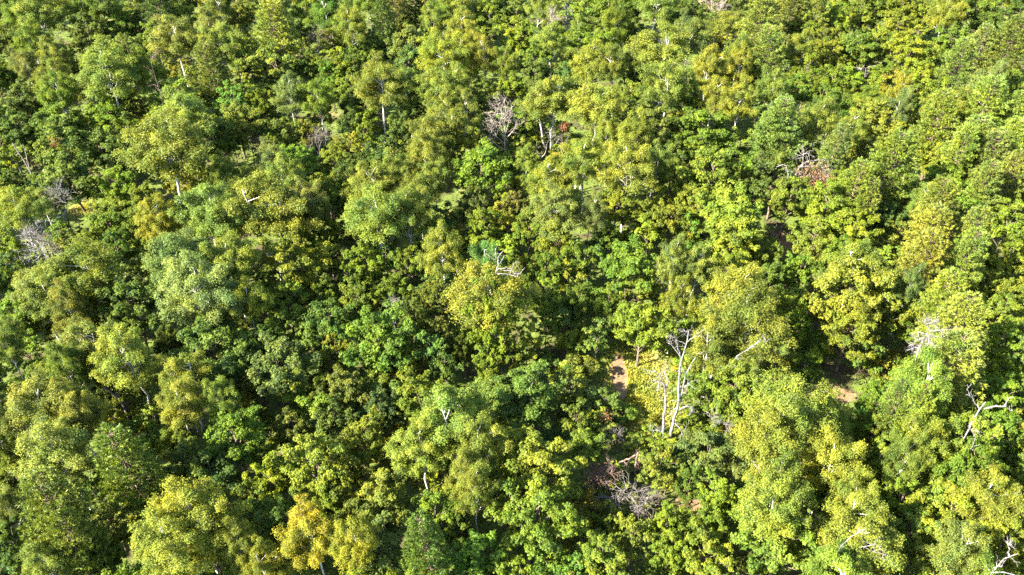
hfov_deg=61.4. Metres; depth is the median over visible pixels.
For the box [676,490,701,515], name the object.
dirt path
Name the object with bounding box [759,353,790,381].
sapling
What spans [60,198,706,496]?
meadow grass
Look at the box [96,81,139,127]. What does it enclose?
broadleaf tree
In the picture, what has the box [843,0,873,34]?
broadleaf tree
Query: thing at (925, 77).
broadleaf tree
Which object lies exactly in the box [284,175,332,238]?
birch tree
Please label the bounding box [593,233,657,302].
broadleaf tree
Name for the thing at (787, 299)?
broadleaf tree
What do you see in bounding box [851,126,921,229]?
pine tree
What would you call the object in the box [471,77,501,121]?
broadleaf tree
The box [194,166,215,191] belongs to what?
shrub
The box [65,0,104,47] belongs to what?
birch tree
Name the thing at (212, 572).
sapling
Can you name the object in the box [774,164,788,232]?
dead snag
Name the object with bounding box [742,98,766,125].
sapling
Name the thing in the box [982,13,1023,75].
pine tree
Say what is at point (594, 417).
shrub
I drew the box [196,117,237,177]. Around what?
broadleaf tree
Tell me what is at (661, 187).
broadleaf tree
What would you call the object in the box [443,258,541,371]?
birch tree
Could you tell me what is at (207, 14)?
birch tree
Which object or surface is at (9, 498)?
birch tree
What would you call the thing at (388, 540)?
broadleaf tree
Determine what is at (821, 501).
broadleaf tree
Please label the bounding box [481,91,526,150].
bare tree
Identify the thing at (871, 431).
broadleaf tree
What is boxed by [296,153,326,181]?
sapling
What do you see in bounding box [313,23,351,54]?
broadleaf tree
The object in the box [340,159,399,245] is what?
birch tree
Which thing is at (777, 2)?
shrub
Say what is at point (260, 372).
broadleaf tree
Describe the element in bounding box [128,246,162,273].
shrub
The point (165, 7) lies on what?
pine tree
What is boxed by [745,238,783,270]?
sapling
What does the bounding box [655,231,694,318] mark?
birch tree
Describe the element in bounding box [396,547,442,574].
broadleaf tree
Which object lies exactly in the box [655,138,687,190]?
broadleaf tree
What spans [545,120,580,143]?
sapling
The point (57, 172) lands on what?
broadleaf tree
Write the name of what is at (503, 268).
dead snag
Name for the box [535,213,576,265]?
broadleaf tree
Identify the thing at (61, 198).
bare tree
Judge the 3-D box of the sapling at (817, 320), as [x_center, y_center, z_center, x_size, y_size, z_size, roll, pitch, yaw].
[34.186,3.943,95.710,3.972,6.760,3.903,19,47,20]
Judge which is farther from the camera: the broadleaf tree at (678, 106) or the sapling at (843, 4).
the sapling at (843, 4)
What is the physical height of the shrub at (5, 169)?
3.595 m
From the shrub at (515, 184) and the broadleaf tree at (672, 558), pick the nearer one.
the broadleaf tree at (672, 558)
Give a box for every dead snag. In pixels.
[486,247,524,337]
[731,333,768,376]
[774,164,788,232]
[830,526,893,571]
[895,314,950,406]
[932,385,1012,501]
[934,421,979,518]
[991,560,1014,574]
[994,537,1017,570]
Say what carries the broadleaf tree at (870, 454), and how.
on the ground at (844, 374)
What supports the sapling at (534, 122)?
on the ground at (844, 374)
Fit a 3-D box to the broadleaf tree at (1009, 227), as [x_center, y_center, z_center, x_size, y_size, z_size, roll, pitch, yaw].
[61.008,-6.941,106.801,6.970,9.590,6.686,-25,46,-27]
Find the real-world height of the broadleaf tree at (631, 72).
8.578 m
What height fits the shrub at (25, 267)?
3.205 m
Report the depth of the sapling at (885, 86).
135.34 m
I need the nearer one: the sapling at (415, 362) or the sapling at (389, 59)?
the sapling at (415, 362)
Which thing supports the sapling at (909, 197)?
on the ground at (844, 374)
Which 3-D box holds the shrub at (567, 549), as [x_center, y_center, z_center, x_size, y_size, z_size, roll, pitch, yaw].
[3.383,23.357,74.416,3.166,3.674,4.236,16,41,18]
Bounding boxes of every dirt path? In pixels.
[610,353,626,401]
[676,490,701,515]
[771,230,792,260]
[809,383,857,402]
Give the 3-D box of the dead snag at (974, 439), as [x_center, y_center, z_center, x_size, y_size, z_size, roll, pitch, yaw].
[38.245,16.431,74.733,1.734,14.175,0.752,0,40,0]
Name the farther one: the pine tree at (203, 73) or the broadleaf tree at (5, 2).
the broadleaf tree at (5, 2)
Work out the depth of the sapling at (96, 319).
94.99 m
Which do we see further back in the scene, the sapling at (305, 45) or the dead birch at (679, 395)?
the sapling at (305, 45)
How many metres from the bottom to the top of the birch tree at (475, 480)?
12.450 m
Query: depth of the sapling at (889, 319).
92.93 m
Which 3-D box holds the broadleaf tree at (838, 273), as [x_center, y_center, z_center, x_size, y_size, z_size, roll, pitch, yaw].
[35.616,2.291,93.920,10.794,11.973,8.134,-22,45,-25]
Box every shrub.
[0,106,7,124]
[0,158,9,170]
[0,168,11,186]
[0,231,11,255]
[0,545,22,574]
[11,184,27,204]
[16,263,31,271]
[19,173,43,183]
[23,179,39,193]
[25,252,51,268]
[42,235,64,252]
[62,43,76,56]
[78,106,101,124]
[96,415,169,449]
[96,505,126,529]
[122,383,165,430]
[127,556,167,574]
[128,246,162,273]
[135,94,151,116]
[140,421,185,455]
[191,0,207,5]
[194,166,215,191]
[200,110,221,128]
[209,299,245,323]
[212,319,250,329]
[225,371,260,411]
[240,399,268,425]
[246,317,289,345]
[248,142,272,159]
[255,401,291,448]
[259,118,285,136]
[266,110,293,127]
[267,128,295,147]
[292,123,317,148]
[310,240,340,265]
[315,136,343,157]
[329,220,360,246]
[350,137,377,154]
[365,285,386,305]
[369,423,422,472]
[369,464,396,491]
[371,269,408,297]
[373,124,404,140]
[389,355,405,384]
[393,136,416,157]
[402,284,428,310]
[409,469,431,489]
[439,313,481,334]
[454,367,494,404]
[479,418,517,464]
[484,198,502,224]
[494,150,519,173]
[506,188,541,207]
[507,175,526,192]
[509,253,536,272]
[525,345,559,368]
[528,132,560,154]
[535,535,570,573]
[537,342,561,376]
[540,428,568,455]
[544,17,565,29]
[551,48,579,68]
[553,135,576,157]
[555,10,568,24]
[555,328,588,355]
[556,333,600,378]
[556,387,589,418]
[558,479,603,528]
[561,522,615,568]
[562,391,599,415]
[563,10,586,20]
[563,197,581,215]
[568,317,587,344]
[570,406,612,437]
[577,189,617,210]
[578,278,614,311]
[584,477,611,509]
[584,509,627,538]
[602,458,633,500]
[603,498,630,547]
[604,386,638,425]
[606,458,624,477]
[613,225,630,245]
[614,491,661,544]
[621,432,650,457]
[623,57,644,72]
[624,450,655,486]
[625,51,638,66]
[637,564,676,574]
[638,422,674,446]
[640,290,677,317]
[640,412,659,433]
[647,418,683,455]
[657,564,689,574]
[661,340,692,361]
[670,345,698,373]
[676,313,707,339]
[676,414,709,436]
[679,404,713,432]
[689,298,708,321]
[727,146,745,174]
[727,481,747,508]
[735,170,753,186]
[758,232,777,248]
[764,0,785,13]
[786,185,822,206]
[789,348,823,375]
[798,527,826,570]
[799,330,835,357]
[840,85,862,102]
[849,83,868,92]
[855,30,878,42]
[863,365,895,398]
[868,61,900,81]
[868,357,902,389]
[870,348,901,377]
[887,350,910,367]
[911,551,942,571]
[958,404,976,414]
[990,403,1023,430]
[999,389,1023,414]
[1001,548,1023,574]
[1002,515,1023,559]
[1003,0,1010,6]
[1011,265,1023,283]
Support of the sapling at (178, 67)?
on the ground at (844, 374)
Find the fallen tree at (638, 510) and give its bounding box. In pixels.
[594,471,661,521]
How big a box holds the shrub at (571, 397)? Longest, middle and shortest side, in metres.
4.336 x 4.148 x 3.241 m
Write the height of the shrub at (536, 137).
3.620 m
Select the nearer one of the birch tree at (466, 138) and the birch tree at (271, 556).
the birch tree at (271, 556)
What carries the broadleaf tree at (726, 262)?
on the ground at (844, 374)
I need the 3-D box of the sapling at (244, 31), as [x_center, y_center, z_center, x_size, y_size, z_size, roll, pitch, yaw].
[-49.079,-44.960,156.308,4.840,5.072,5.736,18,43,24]
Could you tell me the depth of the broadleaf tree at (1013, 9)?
159.03 m
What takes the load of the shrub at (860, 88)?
on the ground at (844, 374)
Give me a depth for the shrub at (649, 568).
72.81 m
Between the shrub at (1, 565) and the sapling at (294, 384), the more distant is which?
the sapling at (294, 384)
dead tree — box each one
[582,457,623,494]
[595,451,642,481]
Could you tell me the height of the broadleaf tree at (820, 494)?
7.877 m
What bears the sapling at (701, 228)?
on the ground at (844, 374)
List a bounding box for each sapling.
[0,129,17,167]
[0,145,20,169]
[0,233,24,269]
[0,251,19,277]
[0,355,30,396]
[0,384,12,405]
[0,565,30,574]
[2,328,44,369]
[4,134,39,167]
[4,310,55,354]
[43,218,71,241]
[72,82,85,112]
[72,462,107,508]
[79,167,107,207]
[83,292,117,327]
[89,491,145,551]
[94,381,143,414]
[98,397,135,429]
[101,559,148,574]
[112,476,182,533]
[115,254,156,302]
[118,0,147,17]
[123,99,147,122]
[123,239,147,280]
[158,57,177,81]
[159,159,197,212]
[161,193,189,217]
[170,56,190,85]
[179,62,201,94]
[183,156,208,204]
[185,542,247,574]
[196,84,220,112]
[198,568,232,574]
[219,127,248,163]
[222,68,251,89]
[226,4,247,31]
[227,158,258,180]
[230,477,274,523]
[234,24,251,41]
[235,79,260,101]
[236,116,278,146]
[236,489,270,551]
[238,46,267,88]
[240,29,265,49]
[240,39,258,57]
[243,0,258,20]
[250,430,278,467]
[251,64,277,109]
[263,305,304,342]
[267,116,305,145]
[270,367,308,407]
[281,385,334,430]
[289,569,308,574]
[293,17,318,47]
[294,118,319,147]
[295,37,314,56]
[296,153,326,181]
[301,26,316,53]
[304,355,326,383]
[306,100,337,146]
[306,393,353,447]
[308,245,350,282]
[314,332,358,374]
[318,59,334,82]
[322,78,344,108]
[322,478,364,539]
[335,443,373,497]
[337,398,366,435]
[339,550,396,574]
[341,178,357,217]
[345,97,380,129]
[350,112,374,156]
[356,32,382,62]
[359,363,401,401]
[364,235,398,277]
[371,380,410,424]
[379,46,394,62]
[386,337,429,378]
[403,336,427,370]
[411,329,456,380]
[412,237,444,267]
[418,263,449,293]
[421,453,453,500]
[432,344,464,381]
[433,200,457,230]
[442,322,474,355]
[445,528,513,574]
[450,553,484,574]
[462,59,483,79]
[462,130,483,150]
[464,65,479,94]
[469,232,519,267]
[472,383,540,423]
[473,467,508,523]
[474,111,492,145]
[481,201,516,236]
[482,549,532,574]
[486,107,520,151]
[490,187,511,211]
[496,214,519,248]
[496,554,548,574]
[502,107,532,141]
[502,249,527,272]
[505,34,528,71]
[506,105,542,131]
[508,134,532,165]
[511,115,537,143]
[518,311,542,365]
[528,307,561,344]
[531,550,592,574]
[541,16,558,28]
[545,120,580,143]
[548,300,578,341]
[548,360,594,413]
[554,397,591,434]
[555,255,585,293]
[567,0,595,17]
[575,317,611,362]
[575,385,622,418]
[586,410,618,439]
[596,306,625,345]
[610,86,630,123]
[619,264,662,300]
[627,212,667,253]
[634,442,683,507]
[659,111,685,139]
[660,361,698,392]
[667,497,701,537]
[668,363,697,414]
[677,219,724,256]
[678,212,700,250]
[692,185,714,234]
[699,0,716,14]
[708,411,746,442]
[710,0,724,15]
[720,125,756,155]
[721,545,769,574]
[728,0,745,16]
[731,2,749,14]
[731,145,758,174]
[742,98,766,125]
[744,61,763,90]
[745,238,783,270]
[755,240,789,262]
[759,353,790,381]
[788,343,825,379]
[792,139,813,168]
[796,141,826,166]
[807,292,833,340]
[808,147,830,180]
[822,50,862,73]
[830,0,847,10]
[833,22,849,45]
[837,1,850,15]
[844,406,880,446]
[847,43,873,79]
[848,459,894,495]
[849,4,869,34]
[851,341,885,381]
[862,49,885,77]
[867,228,894,252]
[870,300,912,344]
[873,66,903,105]
[875,244,905,278]
[882,301,914,341]
[886,220,909,252]
[887,173,920,220]
[891,179,921,203]
[894,314,927,357]
[900,108,925,132]
[911,45,947,68]
[926,40,944,56]
[1005,178,1023,221]
[1006,551,1023,574]
[1008,438,1023,477]
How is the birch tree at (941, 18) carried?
on the ground at (844, 374)
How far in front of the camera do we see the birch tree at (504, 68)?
134.53 m
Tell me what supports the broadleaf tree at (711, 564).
on the ground at (844, 374)
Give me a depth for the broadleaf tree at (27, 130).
123.14 m
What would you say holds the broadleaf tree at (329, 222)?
on the ground at (844, 374)
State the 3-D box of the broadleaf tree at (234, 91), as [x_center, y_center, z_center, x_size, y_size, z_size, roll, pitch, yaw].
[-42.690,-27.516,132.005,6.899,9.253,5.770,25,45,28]
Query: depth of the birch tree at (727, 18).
152.14 m
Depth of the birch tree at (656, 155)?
111.22 m
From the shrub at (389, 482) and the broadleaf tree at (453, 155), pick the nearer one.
the shrub at (389, 482)
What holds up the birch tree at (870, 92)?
on the ground at (844, 374)
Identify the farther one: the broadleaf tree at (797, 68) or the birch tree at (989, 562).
the broadleaf tree at (797, 68)
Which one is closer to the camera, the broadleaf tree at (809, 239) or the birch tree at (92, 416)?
the birch tree at (92, 416)
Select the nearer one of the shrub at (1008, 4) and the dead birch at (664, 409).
the dead birch at (664, 409)
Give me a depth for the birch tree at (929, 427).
73.57 m
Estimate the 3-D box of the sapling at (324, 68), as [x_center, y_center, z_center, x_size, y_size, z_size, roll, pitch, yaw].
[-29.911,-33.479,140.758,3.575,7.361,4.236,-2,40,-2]
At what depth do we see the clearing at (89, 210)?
118.14 m
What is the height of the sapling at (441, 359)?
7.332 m
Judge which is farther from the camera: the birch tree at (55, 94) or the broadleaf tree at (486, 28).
the broadleaf tree at (486, 28)
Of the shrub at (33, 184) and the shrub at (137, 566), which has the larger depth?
the shrub at (33, 184)
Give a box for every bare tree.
[2,210,72,270]
[43,177,76,227]
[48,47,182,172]
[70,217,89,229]
[236,131,262,161]
[304,27,329,79]
[307,126,335,155]
[381,296,405,348]
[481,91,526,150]
[545,5,562,65]
[546,125,561,157]
[555,121,568,154]
[701,0,728,12]
[704,408,734,462]
[856,65,877,90]
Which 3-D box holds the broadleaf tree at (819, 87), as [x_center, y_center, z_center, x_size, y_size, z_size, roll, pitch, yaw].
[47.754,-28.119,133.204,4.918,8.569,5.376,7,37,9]
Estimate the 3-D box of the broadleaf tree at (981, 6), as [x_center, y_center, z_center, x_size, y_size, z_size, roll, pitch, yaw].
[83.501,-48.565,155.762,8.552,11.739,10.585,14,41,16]
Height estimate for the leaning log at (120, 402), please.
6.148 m
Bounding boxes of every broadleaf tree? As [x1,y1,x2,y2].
[0,0,13,17]
[0,22,30,56]
[0,61,24,93]
[0,77,53,115]
[0,109,43,163]
[0,266,23,293]
[0,290,41,349]
[0,449,39,501]
[0,514,36,568]
[1,168,28,187]
[5,353,67,418]
[31,100,87,153]
[31,150,100,214]
[32,117,93,187]
[57,11,114,53]
[59,225,90,257]
[66,126,122,184]
[71,58,92,98]
[72,226,106,268]
[82,209,134,260]
[83,195,130,238]
[84,99,135,136]
[87,529,126,574]
[89,165,137,203]
[90,285,124,305]
[90,367,120,409]
[94,276,170,354]
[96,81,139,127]
[98,5,139,48]
[101,227,140,276]
[104,111,142,162]
[108,32,152,88]
[113,136,138,185]
[121,9,150,37]
[121,202,160,245]
[128,180,160,215]
[135,21,164,67]
[140,75,206,120]
[149,425,191,463]
[153,320,183,358]
[160,430,212,487]
[162,0,200,15]
[169,312,256,385]
[170,4,202,36]
[174,227,195,254]
[185,447,244,509]
[192,308,244,350]
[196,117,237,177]
[203,404,266,481]
[207,100,269,157]
[211,79,254,125]
[222,0,255,29]
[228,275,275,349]
[235,38,303,89]
[242,453,294,504]
[243,87,275,119]
[244,329,322,406]
[247,320,279,359]
[248,231,340,314]
[261,489,313,561]
[262,428,355,500]
[265,132,285,162]
[266,279,314,335]
[273,406,308,445]
[280,144,316,182]
[280,218,323,264]
[292,49,319,81]
[296,297,361,363]
[301,212,330,238]
[302,262,337,307]
[303,371,339,406]
[308,479,349,530]
[309,170,341,212]
[310,46,355,93]
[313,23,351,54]
[315,142,351,177]
[316,180,347,219]
[316,363,369,421]
[318,215,340,256]
[328,299,420,374]
[329,131,369,163]
[330,452,363,494]
[332,152,374,191]
[333,71,361,102]
[333,276,378,319]
[334,261,362,300]
[335,105,363,153]
[337,44,371,76]
[338,307,361,337]
[339,86,364,113]
[339,404,388,469]
[343,237,385,290]
[346,463,412,533]
[354,386,402,435]
[356,509,409,574]
[357,32,385,58]
[362,134,409,179]
[367,272,410,327]
[384,20,425,64]
[384,241,429,293]
[386,106,418,145]
[390,364,445,432]
[392,43,424,75]
[394,16,416,42]
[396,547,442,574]
[398,295,430,347]
[402,95,426,133]
[408,488,464,540]
[415,274,455,321]
[420,217,448,262]
[424,315,457,355]
[437,503,472,549]
[438,141,464,185]
[443,225,468,270]
[451,136,512,218]
[451,334,476,380]
[457,183,489,224]
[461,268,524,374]
[463,206,504,256]
[467,0,501,22]
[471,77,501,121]
[471,340,503,377]
[472,0,508,41]
[479,371,498,420]
[482,359,571,431]
[483,477,590,563]
[491,0,511,37]
[492,425,588,509]
[495,333,524,378]
[496,15,538,69]
[498,70,526,111]
[500,0,530,27]
[501,190,527,236]
[511,206,541,255]
[513,58,553,92]
[514,268,537,314]
[516,43,552,76]
[523,248,565,290]
[525,276,571,329]
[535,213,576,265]
[550,60,579,108]
[554,240,596,282]
[558,422,607,477]
[563,281,601,329]
[564,25,599,55]
[574,529,629,574]
[579,27,623,80]
[584,218,622,261]
[585,0,631,35]
[592,281,623,318]
[593,185,635,225]
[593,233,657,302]
[607,300,675,366]
[611,0,643,36]
[613,95,684,149]
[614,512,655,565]
[615,78,641,109]
[617,16,648,63]
[621,62,650,91]
[630,195,660,240]
[641,445,684,495]
[645,500,686,556]
[648,198,694,250]
[649,529,695,571]
[650,161,694,203]
[655,10,683,42]
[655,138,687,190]
[656,1,691,19]
[666,428,749,488]
[667,106,738,169]
[668,186,707,223]
[672,94,707,129]
[673,463,702,508]
[674,144,743,216]
[675,514,735,574]
[677,135,703,183]
[678,0,716,39]
[683,445,703,479]
[683,497,727,556]
[687,369,753,431]
[694,466,741,528]
[695,180,763,249]
[695,359,762,426]
[701,24,732,57]
[702,249,746,297]
[704,212,763,267]
[727,507,822,574]
[744,147,805,219]
[753,256,785,303]
[767,176,810,238]
[770,286,810,331]
[779,250,821,306]
[780,73,816,123]
[782,306,813,359]
[783,52,827,108]
[785,215,835,267]
[787,7,817,44]
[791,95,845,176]
[791,463,836,511]
[793,176,856,253]
[799,478,837,530]
[800,253,896,344]
[804,26,831,63]
[806,79,840,105]
[810,38,847,73]
[811,82,853,144]
[813,63,859,99]
[813,233,863,269]
[814,23,842,66]
[821,297,881,372]
[822,2,850,50]
[826,62,865,94]
[826,165,850,193]
[826,204,884,250]
[836,29,879,80]
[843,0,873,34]
[846,122,895,163]
[848,96,906,156]
[853,380,894,432]
[853,409,896,451]
[855,435,899,483]
[856,27,898,76]
[858,0,903,28]
[866,60,902,98]
[869,198,910,247]
[871,10,924,62]
[873,0,929,29]
[875,475,934,524]
[883,33,937,71]
[892,504,948,558]
[893,528,955,574]
[899,57,943,98]
[899,291,935,346]
[905,480,1008,561]
[906,93,928,127]
[907,3,937,38]
[909,136,949,177]
[920,447,1001,520]
[921,160,975,203]
[922,76,961,98]
[922,129,952,156]
[931,409,996,444]
[932,21,974,65]
[932,435,1010,523]
[933,412,1004,508]
[949,181,1002,227]
[957,0,1005,41]
[965,262,1007,300]
[966,292,1023,343]
[967,368,1023,419]
[970,401,1023,467]
[971,5,1008,45]
[975,315,1023,364]
[978,512,1023,573]
[981,350,1023,391]
[983,233,1023,283]
[985,335,1023,378]
[986,197,1023,252]
[988,276,1023,323]
[989,432,1023,474]
[990,68,1023,103]
[1004,0,1023,18]
[1004,467,1023,500]
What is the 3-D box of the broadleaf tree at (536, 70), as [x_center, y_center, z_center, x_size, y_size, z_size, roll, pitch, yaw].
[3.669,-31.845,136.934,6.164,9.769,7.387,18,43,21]
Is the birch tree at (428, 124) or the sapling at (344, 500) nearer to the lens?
the sapling at (344, 500)
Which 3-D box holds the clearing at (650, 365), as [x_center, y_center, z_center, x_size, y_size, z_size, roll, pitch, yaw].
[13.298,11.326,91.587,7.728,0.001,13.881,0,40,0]
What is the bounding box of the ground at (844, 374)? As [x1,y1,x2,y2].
[0,0,1023,574]
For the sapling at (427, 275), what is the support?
on the ground at (844, 374)
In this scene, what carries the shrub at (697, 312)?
on the ground at (844, 374)
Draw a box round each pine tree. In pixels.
[14,464,103,566]
[41,499,108,574]
[90,421,166,527]
[140,0,177,28]
[193,39,233,116]
[250,0,303,84]
[254,0,294,35]
[366,0,399,58]
[385,0,410,28]
[401,510,458,574]
[407,0,424,32]
[735,0,782,61]
[747,100,786,183]
[748,22,788,104]
[755,93,807,187]
[776,0,808,49]
[800,0,831,29]
[818,120,853,189]
[825,156,875,236]
[849,175,881,250]
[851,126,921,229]
[870,376,912,452]
[891,380,938,468]
[893,226,950,299]
[899,201,956,269]
[907,174,962,237]
[909,87,962,179]
[911,266,966,339]
[911,290,992,375]
[911,326,987,417]
[931,35,977,117]
[931,123,979,185]
[931,226,989,315]
[937,113,999,173]
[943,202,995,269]
[953,73,1013,144]
[958,157,1004,216]
[960,21,995,82]
[965,127,1012,215]
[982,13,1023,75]
[987,115,1023,199]
[989,148,1023,229]
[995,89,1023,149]
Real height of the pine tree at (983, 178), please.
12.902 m
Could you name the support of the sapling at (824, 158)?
on the ground at (844, 374)
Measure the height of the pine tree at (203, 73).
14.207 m
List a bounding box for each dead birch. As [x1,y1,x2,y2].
[12,143,29,171]
[23,145,31,173]
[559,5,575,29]
[641,365,676,444]
[665,326,707,438]
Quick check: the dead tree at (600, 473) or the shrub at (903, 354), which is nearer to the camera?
the dead tree at (600, 473)
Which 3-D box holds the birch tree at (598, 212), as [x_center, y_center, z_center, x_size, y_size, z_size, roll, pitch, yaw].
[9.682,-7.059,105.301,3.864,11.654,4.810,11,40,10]
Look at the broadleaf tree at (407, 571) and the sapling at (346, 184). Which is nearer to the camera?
the broadleaf tree at (407, 571)
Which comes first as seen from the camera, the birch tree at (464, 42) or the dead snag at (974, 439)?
the dead snag at (974, 439)
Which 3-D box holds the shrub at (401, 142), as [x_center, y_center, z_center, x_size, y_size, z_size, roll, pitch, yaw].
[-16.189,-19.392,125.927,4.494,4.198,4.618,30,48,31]
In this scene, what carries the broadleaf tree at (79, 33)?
on the ground at (844, 374)
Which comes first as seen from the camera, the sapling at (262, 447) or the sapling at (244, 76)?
the sapling at (262, 447)
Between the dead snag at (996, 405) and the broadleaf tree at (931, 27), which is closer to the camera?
the dead snag at (996, 405)
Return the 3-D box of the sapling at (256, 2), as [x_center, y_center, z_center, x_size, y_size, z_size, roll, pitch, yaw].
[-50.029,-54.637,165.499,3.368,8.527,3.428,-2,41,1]
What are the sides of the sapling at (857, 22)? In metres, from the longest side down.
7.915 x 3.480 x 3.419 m
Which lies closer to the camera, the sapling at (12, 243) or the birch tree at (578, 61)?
the sapling at (12, 243)
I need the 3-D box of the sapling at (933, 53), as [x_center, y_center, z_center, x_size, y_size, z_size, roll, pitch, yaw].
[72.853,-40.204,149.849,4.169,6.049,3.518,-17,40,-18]
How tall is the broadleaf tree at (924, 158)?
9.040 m
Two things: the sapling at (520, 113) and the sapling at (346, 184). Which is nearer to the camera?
the sapling at (346, 184)
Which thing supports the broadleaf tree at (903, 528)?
on the ground at (844, 374)
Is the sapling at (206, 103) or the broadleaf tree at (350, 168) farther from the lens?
the sapling at (206, 103)
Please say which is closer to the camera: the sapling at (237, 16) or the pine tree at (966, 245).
the pine tree at (966, 245)
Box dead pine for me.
[787,145,833,219]
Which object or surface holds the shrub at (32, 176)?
on the ground at (844, 374)
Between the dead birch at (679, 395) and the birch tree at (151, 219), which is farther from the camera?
the birch tree at (151, 219)
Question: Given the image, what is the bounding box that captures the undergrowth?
[0,0,1023,574]
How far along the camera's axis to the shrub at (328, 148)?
128.33 m
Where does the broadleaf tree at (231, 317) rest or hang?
on the ground at (844, 374)
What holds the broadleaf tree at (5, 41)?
on the ground at (844, 374)
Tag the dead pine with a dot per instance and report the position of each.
(823, 177)
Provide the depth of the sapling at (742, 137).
124.22 m
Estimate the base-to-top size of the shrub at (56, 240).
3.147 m
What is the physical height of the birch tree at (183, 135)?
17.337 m
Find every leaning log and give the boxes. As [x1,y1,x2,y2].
[103,386,130,419]
[111,387,132,419]
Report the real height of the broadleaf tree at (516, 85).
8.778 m
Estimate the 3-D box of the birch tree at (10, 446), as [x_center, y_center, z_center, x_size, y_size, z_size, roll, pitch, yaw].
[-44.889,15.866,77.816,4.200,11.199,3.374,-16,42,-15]
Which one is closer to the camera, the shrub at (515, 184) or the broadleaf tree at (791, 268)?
the broadleaf tree at (791, 268)
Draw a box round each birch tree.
[0,0,39,62]
[0,184,51,259]
[0,314,28,378]
[0,368,90,446]
[0,392,31,459]
[0,420,30,469]
[0,484,29,527]
[4,265,59,340]
[5,413,104,509]
[6,16,54,63]
[7,0,72,34]
[7,45,43,78]
[17,532,81,574]
[22,269,96,342]
[28,187,67,234]
[28,234,126,333]
[30,55,79,123]
[33,69,78,114]
[33,252,85,285]
[36,35,75,71]
[42,339,95,397]
[46,0,88,52]
[46,277,92,340]
[50,388,110,455]
[58,315,124,397]
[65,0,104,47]
[67,33,141,115]
[81,0,123,43]
[86,321,160,419]
[109,106,216,225]
[127,502,214,574]
[128,46,168,100]
[133,191,186,242]
[138,224,213,330]
[142,474,253,573]
[146,13,198,86]
[150,249,243,358]
[151,85,225,140]
[151,348,215,431]
[154,375,211,436]
[166,180,247,245]
[189,229,262,327]
[192,6,237,65]
[193,21,247,97]
[199,375,242,441]
[205,0,236,22]
[206,148,244,190]
[211,170,324,279]
[211,515,269,574]
[224,162,266,217]
[225,37,245,88]
[241,536,298,574]
[251,136,289,176]
[256,150,310,206]
[268,69,308,137]
[270,493,341,574]
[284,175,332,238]
[288,0,324,54]
[292,70,335,146]
[311,0,341,42]
[326,509,380,572]
[327,0,368,70]
[339,0,362,42]
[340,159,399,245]
[342,183,416,278]
[345,49,413,142]
[352,0,386,27]
[373,146,411,214]
[377,183,443,268]
[383,415,455,490]
[390,65,423,138]
[394,166,441,247]
[402,104,457,189]
[405,128,455,176]
[408,65,464,113]
[414,26,470,70]
[414,155,452,204]
[415,219,464,308]
[418,0,456,40]
[419,1,447,35]
[419,376,490,475]
[426,83,460,149]
[439,0,475,25]
[440,410,515,502]
[441,106,478,176]
[442,8,484,70]
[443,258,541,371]
[443,448,490,505]
[444,60,471,94]
[447,85,482,125]
[449,31,470,62]
[454,458,499,534]
[465,30,498,96]
[465,240,506,278]
[489,44,520,106]
[512,74,581,155]
[512,142,540,189]
[518,160,557,222]
[520,178,590,242]
[524,0,561,36]
[530,19,572,77]
[530,152,581,216]
[558,138,595,189]
[559,78,628,141]
[560,131,605,212]
[567,36,613,90]
[568,14,598,38]
[579,187,608,258]
[585,42,629,115]
[594,110,619,181]
[595,132,655,232]
[600,0,633,38]
[615,107,655,188]
[623,17,694,106]
[632,0,686,42]
[635,50,695,139]
[643,139,679,211]
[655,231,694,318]
[658,274,697,353]
[670,7,714,67]
[674,244,717,307]
[677,70,699,131]
[684,313,749,405]
[690,43,734,106]
[694,276,799,367]
[697,74,733,143]
[700,261,778,318]
[709,8,750,45]
[722,32,758,87]
[723,72,758,125]
[726,40,753,99]
[730,405,805,484]
[732,470,811,545]
[738,366,845,457]
[739,444,819,525]
[754,64,792,132]
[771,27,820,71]
[784,387,853,459]
[792,425,876,514]
[801,533,872,574]
[808,505,907,574]
[812,488,908,569]
[813,238,900,308]
[824,471,878,527]
[834,107,871,176]
[841,84,889,115]
[880,431,933,484]
[884,85,916,134]
[884,345,956,453]
[885,66,914,120]
[889,262,929,338]
[889,410,951,473]
[904,180,944,253]
[919,85,979,127]
[923,0,968,61]
[926,516,993,574]
[932,0,970,29]
[951,461,1023,532]
[960,551,1016,574]
[970,58,1009,114]
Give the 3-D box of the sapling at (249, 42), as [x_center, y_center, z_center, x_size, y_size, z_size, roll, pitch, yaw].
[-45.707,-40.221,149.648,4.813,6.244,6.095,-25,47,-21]
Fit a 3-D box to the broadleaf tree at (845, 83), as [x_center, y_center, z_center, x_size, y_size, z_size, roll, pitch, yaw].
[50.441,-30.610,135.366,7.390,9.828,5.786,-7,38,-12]
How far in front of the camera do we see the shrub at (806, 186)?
117.18 m
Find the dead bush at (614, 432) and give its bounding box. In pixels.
[596,409,624,449]
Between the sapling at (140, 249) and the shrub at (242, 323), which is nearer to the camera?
the shrub at (242, 323)
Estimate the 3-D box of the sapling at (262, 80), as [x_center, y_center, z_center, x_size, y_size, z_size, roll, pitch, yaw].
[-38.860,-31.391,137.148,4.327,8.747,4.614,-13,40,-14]
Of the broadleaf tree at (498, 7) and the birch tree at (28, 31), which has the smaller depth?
the birch tree at (28, 31)
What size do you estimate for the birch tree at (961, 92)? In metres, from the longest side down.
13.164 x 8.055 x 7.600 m
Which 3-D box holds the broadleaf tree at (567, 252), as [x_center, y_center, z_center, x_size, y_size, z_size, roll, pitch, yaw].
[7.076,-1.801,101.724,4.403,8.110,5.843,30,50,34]
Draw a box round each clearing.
[69,202,93,215]
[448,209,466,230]
[602,350,668,442]

